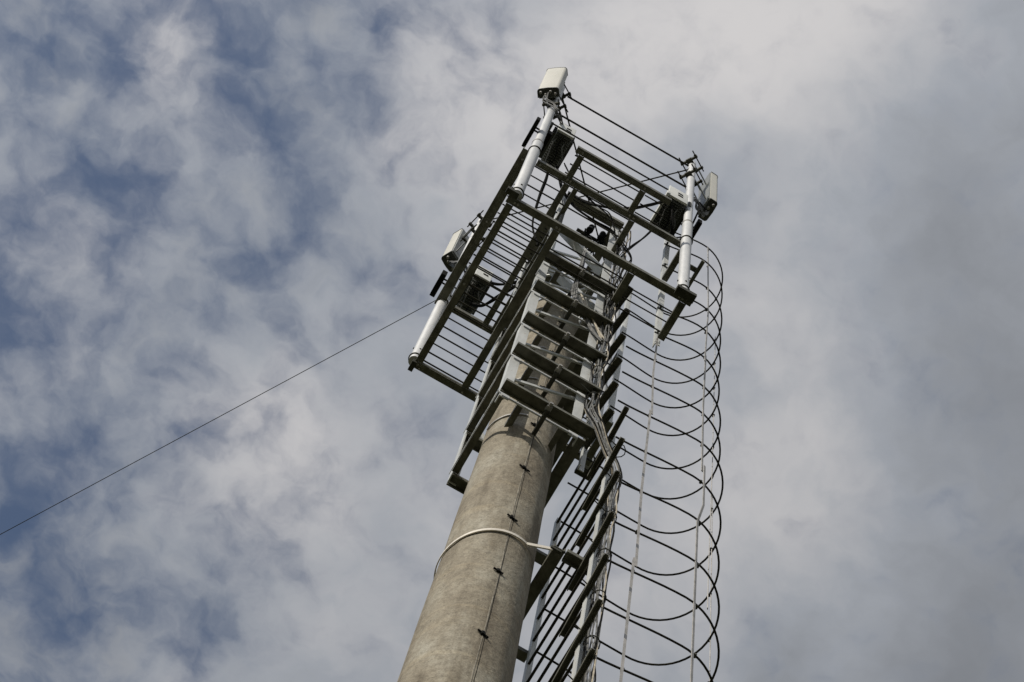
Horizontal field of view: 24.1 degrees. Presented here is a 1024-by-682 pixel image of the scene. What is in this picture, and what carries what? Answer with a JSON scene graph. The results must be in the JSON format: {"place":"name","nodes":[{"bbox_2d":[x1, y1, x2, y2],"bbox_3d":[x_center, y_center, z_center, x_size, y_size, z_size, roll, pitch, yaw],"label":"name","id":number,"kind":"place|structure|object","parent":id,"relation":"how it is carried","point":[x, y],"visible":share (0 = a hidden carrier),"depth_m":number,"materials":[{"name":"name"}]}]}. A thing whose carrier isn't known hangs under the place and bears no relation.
{"place":"outdoors","nodes":[
{"label":"outdoors","id":0,"kind":"place"},
{"bbox_2d":[0,0,1023,681],"label":"sky","id":1,"kind":"structure","parent":0,"point":[204,204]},
{"label":"ground","id":2,"kind":"structure","parent":0,"visible":0},
{"bbox_2d":[397,297,578,681],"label":"concrete pole","id":3,"kind":"object","parent":2,"relation":"on","point":[469,625],"visible":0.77,"depth_m":9.58,"materials":[{"name":"grey concrete"}]},
{"bbox_2d":[434,528,565,576],"bbox_3d":[-0.083,0.961,9.876,0.459,0.267,0.401,30,-74,-3],"label":"clamp band","id":4,"kind":"object","parent":3,"relation":"attached to","point":[555,549],"visible":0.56,"depth_m":9.81,"materials":[{"name":"silver metal"}]},
{"bbox_2d":[446,191,623,508],"bbox_3d":[0.219,-0.043,13.355,0.478,4.507,0.633,30,-74,-3],"label":"support cage","id":5,"kind":"object","parent":3,"relation":"attached to","point":[504,361],"visible":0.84,"depth_m":12.34,"materials":[{"name":"metal"}]},
{"bbox_2d":[407,186,696,480],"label":"service platform","id":6,"kind":"structure","parent":5,"relation":"attached to","point":[683,295],"depth_m":13.49,"materials":[{"name":"metal"}]},
{"bbox_2d":[408,216,483,364],"bbox_3d":[-0.393,-0.380,15.523,0.092,3.750,0.088,30,-74,-3],"label":"mast pipe","id":7,"kind":"object","parent":6,"relation":"on","point":[437,312],"visible":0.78,"depth_m":14.43,"materials":[{"name":"metal"}]},
{"bbox_2d":[0,301,433,534],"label":"guy wire","id":8,"kind":"object","parent":7,"relation":"attached to","point":[216,418],"visible":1,"depth_m":15.13,"materials":[{"name":"grey metal"}]},
{"bbox_2d":[430,270,447,296],"bbox_3d":[-0.452,-0.359,15.560,0.088,0.112,0.170,30,-74,-3],"label":"mounting bar","id":9,"kind":"object","parent":7,"relation":"attached to","point":[439,282],"visible":0.93,"depth_m":15.51,"materials":[{"name":"black metal"}]},
{"bbox_2d":[441,210,493,271],"bbox_3d":[-0.305,-0.715,16.935,0.352,0.765,0.141,-41,-82,14],"label":"panel antenna","id":10,"kind":"object","parent":7,"relation":"attached to","point":[456,245],"visible":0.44,"depth_m":16.75,"materials":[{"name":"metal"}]},
{"bbox_2d":[448,261,467,272],"bbox_3d":[-0.344,-0.480,16.230,0.291,0.780,0.072,-11,-76,8],"label":"antenna lead","id":11,"kind":"object","parent":10,"relation":"hanging from","point":[453,265],"visible":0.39,"depth_m":16.50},
{"bbox_2d":[451,265,493,314],"bbox_3d":[-0.263,-0.335,15.704,0.184,0.304,0.274,30,-74,-3],"label":"radio unit","id":12,"kind":"object","parent":7,"relation":"attached to","point":[473,292],"visible":0.63,"depth_m":15.63,"materials":[{"name":"black metal"}]},
{"bbox_2d":[469,284,515,306],"bbox_3d":[-0.108,-0.287,15.485,0.389,0.185,0.045,-24,-78,11],"label":"jumper cable","id":13,"kind":"object","parent":12,"relation":"attached to","point":[490,301],"visible":0.6,"depth_m":15.43,"materials":[{"name":"black rubber"}]},
{"bbox_2d":[490,280,516,285],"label":"jumper cable","id":14,"kind":"object","parent":12,"relation":"attached to","point":[500,284],"visible":0.48,"depth_m":15.52,"materials":[{"name":"black rubber"}]},
{"bbox_2d":[513,86,564,199],"bbox_3d":[0.189,-1.319,15.264,0.085,3.850,0.089,30,-74,-3],"label":"mast pipe","id":15,"kind":"object","parent":6,"relation":"on","point":[528,166],"visible":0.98,"depth_m":14.52,"materials":[{"name":"metal"}]},
{"bbox_2d":[522,117,540,146],"bbox_3d":[0.145,-1.315,15.264,0.078,0.112,0.200,30,-74,-3],"label":"mounting bar","id":16,"kind":"object","parent":15,"relation":"attached to","point":[531,132],"visible":0.96,"depth_m":15.22,"materials":[{"name":"black metal"}]},
{"bbox_2d":[539,130,552,156],"bbox_3d":[0.194,-1.282,15.508,0.063,0.112,0.170,30,-74,-3],"label":"mounting bar","id":17,"kind":"object","parent":15,"relation":"attached to","point":[547,137],"visible":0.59,"depth_m":15.46,"materials":[{"name":"black metal"}]},
{"bbox_2d":[537,67,571,120],"bbox_3d":[0.300,-1.703,16.643,0.157,1.058,0.250,-17,-77,9],"label":"panel antenna","id":18,"kind":"object","parent":15,"relation":"attached to","point":[553,82],"visible":0.83,"depth_m":16.44,"materials":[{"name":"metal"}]},
{"bbox_2d":[542,92,562,123],"bbox_3d":[0.295,-1.560,16.103,0.220,0.351,0.078,44,-76,-7],"label":"antenna lead","id":19,"kind":"object","parent":18,"relation":"hanging from","point":[554,107],"visible":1,"depth_m":16.03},
{"bbox_2d":[539,122,575,168],"bbox_3d":[0.290,-1.304,15.928,0.192,0.344,0.250,30,-74,-3],"label":"radio unit","id":20,"kind":"object","parent":15,"relation":"attached to","point":[557,147],"visible":0.95,"depth_m":15.84,"materials":[{"name":"black metal"}]},
{"bbox_2d":[532,162,550,245],"bbox_3d":[0.179,-0.879,15.233,0.066,1.355,0.261,-5,-75,6],"label":"jumper cable","id":21,"kind":"object","parent":20,"relation":"hanging from","point":[540,194],"visible":0.69,"depth_m":15.24,"materials":[{"name":"black rubber"}]},
{"bbox_2d":[555,164,618,254],"bbox_3d":[0.469,-0.845,15.216,0.558,1.354,0.031,31,-74,-4],"label":"jumper cable","id":22,"kind":"object","parent":20,"relation":"hanging from","point":[587,216],"visible":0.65,"depth_m":15.02,"materials":[{"name":"black rubber"}]},
{"bbox_2d":[562,95,611,285],"bbox_3d":[0.545,-0.988,16.974,0.011,0.030,1.552,-13,-76,9],"label":"brace rod","id":23,"kind":"object","parent":15,"relation":"attached to","point":[580,168],"visible":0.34,"depth_m":16.91,"materials":[{"name":"grey metal"}]},
{"bbox_2d":[556,112,686,187],"bbox_3d":[0.736,-1.289,16.186,1.015,0.013,0.013,30,-74,-3],"label":"guard rail","id":24,"kind":"object","parent":15,"relation":"attached to","point":[622,150],"visible":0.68,"depth_m":16.18,"materials":[{"name":"grey metal"}]},
{"bbox_2d":[585,309,619,469],"bbox_3d":[0.595,0.223,15.528,0.085,3.690,0.086,30,-74,-3],"label":"mast pipe","id":25,"kind":"object","parent":6,"relation":"on","point":[612,340],"visible":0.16,"depth_m":15.56,"materials":[{"name":"metal"}]},
{"bbox_2d":[607,291,632,423],"bbox_3d":[0.681,0.056,15.095,0.032,3.120,0.030,30,-74,-3],"label":"opening post","id":26,"kind":"object","parent":6,"relation":"attached to","point":[616,375],"visible":0.5,"depth_m":14.96,"materials":[{"name":"metal"}]},
{"bbox_2d":[652,239,669,347],"bbox_3d":[0.927,-0.335,14.782,0.032,2.770,0.030,30,-74,-3],"label":"opening post","id":27,"kind":"object","parent":6,"relation":"attached to","point":[661,294],"visible":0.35,"depth_m":14.45,"materials":[{"name":"metal"}]},
{"bbox_2d":[677,161,695,289],"bbox_3d":[1.123,-0.774,15.331,0.087,3.850,0.093,30,-74,-3],"label":"mast pipe","id":28,"kind":"object","parent":6,"relation":"on","point":[686,239],"visible":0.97,"depth_m":14.75,"materials":[{"name":"metal"}]},
{"bbox_2d":[493,169,687,219],"bbox_3d":[0.527,-1.035,17.077,1.539,0.130,0.010,-15,-76,9],"label":"brace rod","id":29,"kind":"object","parent":28,"relation":"attached to","point":[609,189],"visible":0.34,"depth_m":17.02,"materials":[{"name":"grey metal"}]},
{"bbox_2d":[552,123,667,189],"bbox_3d":[0.708,-1.179,15.803,1.020,0.011,0.011,30,-74,-3],"label":"guard rail","id":30,"kind":"object","parent":28,"relation":"attached to","point":[610,156],"visible":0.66,"depth_m":15.79,"materials":[{"name":"grey metal"}]},
{"bbox_2d":[567,96,688,165],"bbox_3d":[0.818,-1.478,16.908,0.985,0.013,0.013,30,-74,-3],"label":"guard rail","id":31,"kind":"object","parent":28,"relation":"attached to","point":[623,128],"visible":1,"depth_m":16.90,"materials":[{"name":"grey metal"}]},
{"bbox_2d":[649,185,691,234],"bbox_3d":[1.034,-0.836,15.658,0.192,0.344,0.268,30,-74,-3],"label":"radio unit","id":32,"kind":"object","parent":28,"relation":"attached to","point":[679,198],"visible":0.77,"depth_m":15.57,"materials":[{"name":"black metal"}]},
{"bbox_2d":[568,192,662,209],"bbox_3d":[0.676,-0.893,15.293,0.644,0.547,0.043,8,-74,3],"label":"jumper cable","id":33,"kind":"object","parent":32,"relation":"hanging from","point":[601,206],"visible":0.46,"depth_m":15.19,"materials":[{"name":"black rubber"}]},
{"bbox_2d":[616,222,658,265],"bbox_3d":[0.778,-0.580,14.973,0.260,1.197,0.042,-6,-75,7],"label":"jumper cable","id":34,"kind":"object","parent":32,"relation":"hanging from","point":[638,241],"visible":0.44,"depth_m":15.16,"materials":[{"name":"black rubber"}]},
{"bbox_2d":[670,204,673,235],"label":"jumper cable","id":35,"kind":"object","parent":32,"relation":"hanging from","point":[672,220],"visible":0.81,"depth_m":15.37,"materials":[{"name":"black rubber"}]},
{"bbox_2d":[673,201,705,237],"bbox_3d":[1.176,-0.803,15.989,0.197,1.083,0.142,-15,-76,9],"label":"jumper cable","id":36,"kind":"object","parent":32,"relation":"attached to","point":[699,204],"visible":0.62,"depth_m":15.86,"materials":[{"name":"black rubber"}]},
{"bbox_2d":[681,219,701,238],"bbox_3d":[1.147,-0.728,15.784,0.125,0.112,0.200,30,-74,-3],"label":"mounting bar","id":37,"kind":"object","parent":28,"relation":"attached to","point":[697,226],"visible":0.49,"depth_m":15.73,"materials":[{"name":"black metal"}]},
{"bbox_2d":[677,151,717,220],"bbox_3d":[1.327,-1.127,16.956,0.166,0.965,0.376,-27,-79,12],"label":"panel antenna","id":38,"kind":"object","parent":28,"relation":"attached to","point":[707,196],"visible":0.82,"depth_m":16.77,"materials":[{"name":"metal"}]},
{"bbox_2d":[694,197,709,216],"bbox_3d":[1.249,-0.899,16.170,0.062,0.784,0.284,-27,-79,12],"label":"antenna lead","id":39,"kind":"object","parent":38,"relation":"hanging from","point":[706,212],"visible":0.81,"depth_m":16.35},
{"bbox_2d":[557,198,565,231],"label":"post cables","id":40,"kind":"object","parent":5,"relation":"attached to","point":[561,217],"visible":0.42,"depth_m":14.68,"materials":[{"name":"grey plastic"}]},
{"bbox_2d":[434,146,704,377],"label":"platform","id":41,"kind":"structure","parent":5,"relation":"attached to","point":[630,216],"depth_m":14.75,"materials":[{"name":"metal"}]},
{"bbox_2d":[571,250,603,344],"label":"cables","id":42,"kind":"object","parent":5,"relation":"hanging from","point":[574,288],"visible":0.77,"depth_m":13.38,"materials":[{"name":"grey plastic"}]},
{"bbox_2d":[564,163,615,232],"bbox_3d":[0.509,-0.918,15.291,0.052,0.476,0.517,-42,-82,14],"label":"jumper cable","id":43,"kind":"object","parent":5,"relation":"hanging from","point":[604,210],"visible":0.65,"depth_m":15.20,"materials":[{"name":"black rubber"}]},
{"bbox_2d":[576,224,606,256],"bbox_3d":[0.525,-0.658,15.335,0.158,0.244,0.208,-34,-80,13],"label":"splice cluster","id":44,"kind":"object","parent":5,"relation":"hanging from","point":[588,231],"visible":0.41,"depth_m":15.34,"materials":[{"name":"black plastic"}]},
{"bbox_2d":[609,242,631,309],"bbox_3d":[0.640,-0.427,14.155,0.120,1.698,0.072,7,-74,3],"label":"jumper cable","id":45,"kind":"object","parent":5,"relation":"hanging from","point":[630,260],"visible":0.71,"depth_m":13.95,"materials":[{"name":"black rubber"}]},
{"bbox_2d":[516,543,588,662],"bbox_3d":[0.102,1.088,10.044,0.222,0.068,0.558,33,-74,-4],"label":"ladder bracket","id":46,"kind":"object","parent":3,"relation":"attached to","point":[572,559],"visible":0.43,"depth_m":10.00,"materials":[{"name":"metal"}]},
{"bbox_2d":[522,232,723,681],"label":"caged ladder","id":47,"kind":"object","parent":3,"relation":"attached to","point":[593,571],"visible":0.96,"depth_m":10.83,"materials":[{"name":"metal"}]},
{"bbox_2d":[566,228,630,681],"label":"cable bundle","id":48,"kind":"object","parent":47,"relation":"attached to","point":[610,503],"visible":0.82,"depth_m":11.03,"materials":[{"name":"black rubber"}]},
{"bbox_2d":[580,293,603,339],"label":"cables","id":49,"kind":"object","parent":48,"relation":"attached to","point":[595,325],"visible":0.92,"depth_m":12.92,"materials":[{"name":"beige plastic"}]}
]}

